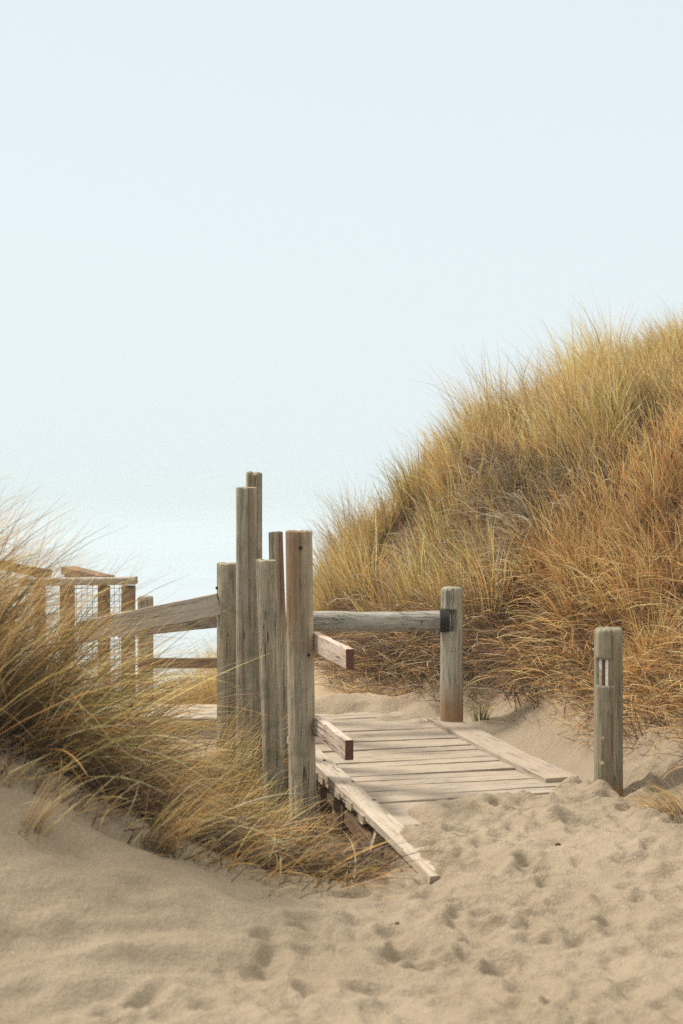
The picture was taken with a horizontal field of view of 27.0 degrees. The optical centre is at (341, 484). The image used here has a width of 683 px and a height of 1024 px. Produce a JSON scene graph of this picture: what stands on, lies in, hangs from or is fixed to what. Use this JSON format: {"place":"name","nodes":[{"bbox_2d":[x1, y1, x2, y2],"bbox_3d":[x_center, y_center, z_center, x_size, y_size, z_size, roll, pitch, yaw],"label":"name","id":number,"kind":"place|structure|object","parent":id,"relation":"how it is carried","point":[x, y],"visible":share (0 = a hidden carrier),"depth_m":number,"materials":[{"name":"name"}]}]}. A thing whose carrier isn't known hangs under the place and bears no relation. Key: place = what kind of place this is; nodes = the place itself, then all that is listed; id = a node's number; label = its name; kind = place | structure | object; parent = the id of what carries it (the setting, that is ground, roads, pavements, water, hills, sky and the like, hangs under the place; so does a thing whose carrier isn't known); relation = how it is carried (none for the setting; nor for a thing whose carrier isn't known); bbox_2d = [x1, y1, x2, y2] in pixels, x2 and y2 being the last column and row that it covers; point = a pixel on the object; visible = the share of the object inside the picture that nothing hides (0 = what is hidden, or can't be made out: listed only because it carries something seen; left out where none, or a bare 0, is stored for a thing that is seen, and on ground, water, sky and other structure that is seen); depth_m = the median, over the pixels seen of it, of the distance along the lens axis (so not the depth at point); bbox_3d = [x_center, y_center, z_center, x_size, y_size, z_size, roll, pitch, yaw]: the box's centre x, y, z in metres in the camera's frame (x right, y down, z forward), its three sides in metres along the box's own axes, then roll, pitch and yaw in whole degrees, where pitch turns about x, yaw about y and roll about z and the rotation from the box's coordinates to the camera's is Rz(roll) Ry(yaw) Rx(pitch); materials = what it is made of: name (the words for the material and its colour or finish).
{"place":"outdoors","nodes":[
{"label":"outdoors","id":0,"kind":"place"},
{"bbox_2d":[0,494,396,698],"bbox_3d":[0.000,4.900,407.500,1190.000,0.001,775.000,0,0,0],"label":"sea","id":1,"kind":"structure","parent":0,"point":[180,536],"depth_m":140.76,"materials":[{"name":"liquid"}]},
{"bbox_2d":[0,423,682,1023],"bbox_3d":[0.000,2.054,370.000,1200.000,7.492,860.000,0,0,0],"label":"sand","id":2,"kind":"structure","parent":0,"point":[512,915],"depth_m":5.00,"materials":[{"name":"beige sand"}]},
{"bbox_2d":[0,563,51,677],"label":"stair rail","id":3,"kind":"object","parent":2,"relation":"on","point":[17,565],"visible":0.12,"depth_m":11.90,"materials":[{"name":"brown wood"}]},
{"bbox_2d":[18,769,89,843],"bbox_3d":[-1.019,1.120,4.960,0.239,0.259,0.303,0,0,0],"label":"grass tuft","id":4,"kind":"object","parent":2,"relation":"on","point":[46,814],"visible":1,"depth_m":4.97,"materials":[{"name":"beige plant"}]},
{"bbox_2d":[20,576,137,730],"bbox_3d":[-2.037,1.533,11.002,0.907,1.644,0.156,0,0,0],"label":"fence","id":5,"kind":"object","parent":2,"relation":"on","point":[132,583],"visible":0.27,"depth_m":10.95,"materials":[{"name":"brown wood"}]},
{"bbox_2d":[61,566,114,661],"bbox_3d":[-2.248,1.624,12.843,0.603,1.761,0.307,0,0,41],"label":"stair rail","id":6,"kind":"object","parent":2,"relation":"on","point":[93,573],"visible":0.18,"depth_m":12.80,"materials":[{"name":"brown wood"}]},
{"bbox_2d":[76,562,235,785],"bbox_3d":[-1.186,1.549,9.184,1.022,2.103,0.307,0,0,0],"label":"ramp railing","id":7,"kind":"object","parent":2,"relation":"on","point":[223,620],"visible":0.53,"depth_m":9.14,"materials":[{"name":"wood"}]},
{"bbox_2d":[126,704,216,764],"bbox_3d":[-1.156,2.072,10.329,0.792,0.868,0.626,0,0,0],"label":"landing","id":8,"kind":"object","parent":2,"relation":"on","point":[209,714],"visible":0.22,"depth_m":10.05,"materials":[{"name":"brown wood"}]},
{"bbox_2d":[137,595,216,703],"bbox_3d":[-1.192,1.891,11.983,1.059,1.917,0.168,0,0,0],"label":"rail fence","id":9,"kind":"object","parent":2,"relation":"on","point":[146,601],"visible":0.21,"depth_m":11.90,"materials":[{"name":"brown wood"}]},
{"bbox_2d":[140,757,262,856],"bbox_3d":[-0.526,1.215,5.347,0.403,0.431,0.428,0,0,-32],"label":"grass tuft","id":10,"kind":"object","parent":2,"relation":"on","point":[171,832],"visible":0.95,"depth_m":5.38,"materials":[{"name":"beige plant"}]},
{"bbox_2d":[82,579,322,713],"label":"beach grass","id":11,"kind":"structure","parent":2,"relation":"on","point":[207,690],"depth_m":12.49,"materials":[{"name":"yellow plant"}]},
{"bbox_2d":[0,465,456,900],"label":"marram grass","id":12,"kind":"structure","parent":2,"relation":"on","point":[40,711],"depth_m":5.84,"materials":[{"name":"yellow plant"}]},
{"bbox_2d":[236,487,256,788],"bbox_3d":[-0.601,1.315,8.999,0.134,2.610,0.136,0,0,0],"label":"timber post","id":13,"kind":"object","parent":2,"relation":"on","point":[246,579],"visible":0.66,"depth_m":8.94,"materials":[{"name":"grey wood"}]},
{"bbox_2d":[246,471,261,778],"bbox_3d":[-0.600,1.228,9.749,0.111,2.644,0.113,0,0,0],"label":"timber post","id":14,"kind":"object","parent":2,"relation":"on","point":[253,479],"visible":0.3,"depth_m":9.71,"materials":[{"name":"grey wood"}]},
{"bbox_2d":[256,559,284,848],"bbox_3d":[-0.394,1.531,8.150,0.193,2.218,0.116,0,0,0],"label":"timber post","id":15,"kind":"object","parent":2,"relation":"on","point":[267,605],"visible":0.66,"depth_m":8.10,"materials":[{"name":"grey wood"}]},
{"bbox_2d":[268,531,288,815],"bbox_3d":[-0.375,1.420,8.950,0.170,2.260,0.125,0,0,0],"label":"timber post","id":16,"kind":"object","parent":2,"relation":"on","point":[276,546],"visible":0.41,"depth_m":8.91,"materials":[{"name":"grey wood"}]},
{"bbox_2d":[285,530,353,860],"bbox_3d":[-0.124,1.431,7.331,0.189,2.378,0.812,0,0,-15],"label":"wooden post","id":17,"kind":"object","parent":2,"relation":"on","point":[306,724],"visible":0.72,"depth_m":7.58,"materials":[{"name":"wood"}]},
{"bbox_2d":[340,874,364,880],"bbox_3d":[0.043,1.607,5.820,0.104,0.030,0.019,0,0,-9],"label":"twig","id":18,"kind":"object","parent":2,"relation":"on","point":[352,878],"visible":0.5,"depth_m":5.81,"materials":[{"name":"brown plant"}]},
{"bbox_2d":[285,586,462,721],"bbox_3d":[0.186,1.358,9.367,1.286,1.364,0.208,0,0,-11],"label":"log barrier","id":19,"kind":"object","parent":2,"relation":"on","point":[447,621],"visible":0.74,"depth_m":9.43,"materials":[{"name":"wood"}]},
{"bbox_2d":[357,856,391,873],"bbox_3d":[0.091,1.625,6.000,0.341,0.061,0.016,0,0,-44],"label":"twig","id":20,"kind":"object","parent":2,"relation":"on","point":[375,862],"visible":0.33,"depth_m":6.04,"materials":[{"name":"brown plant"}]},
{"bbox_2d":[153,284,682,726],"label":"dune grass","id":21,"kind":"structure","parent":2,"relation":"on","point":[588,411],"depth_m":11.07,"materials":[{"name":"yellow plant"}]},
{"bbox_2d":[287,709,578,883],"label":"boardwalk","id":22,"kind":"structure","parent":2,"relation":"on","point":[400,770],"depth_m":7.89,"materials":[{"name":"brown wood"}]},
{"bbox_2d":[463,698,493,721],"bbox_3d":[0.910,1.502,9.423,0.186,0.184,0.233,0,0,-41],"label":"grass tuft","id":23,"kind":"object","parent":2,"relation":"on","point":[486,713],"visible":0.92,"depth_m":9.42,"materials":[{"name":"plant"}]},
{"bbox_2d":[286,526,682,778],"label":"dead thatch","id":24,"kind":"object","parent":2,"relation":"on","point":[373,656],"visible":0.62,"depth_m":9.67,"materials":[{"name":"brown plant"}]},
{"bbox_2d":[594,626,622,796],"bbox_3d":[1.405,1.382,7.479,0.147,1.275,0.150,0,0,0],"label":"bollard","id":25,"kind":"object","parent":2,"relation":"on","point":[608,704],"visible":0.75,"depth_m":7.42,"materials":[{"name":"brown wood"}]},
{"bbox_2d":[620,768,682,823],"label":"grass tuft","id":26,"kind":"object","parent":2,"relation":"on","point":[667,810],"visible":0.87,"depth_m":6.82,"materials":[{"name":"beige plant"}]},
{"bbox_2d":[0,0,682,493],"label":"sky","id":27,"kind":"structure","parent":0,"point":[237,237],"materials":[{"name":"blue"}]}
]}

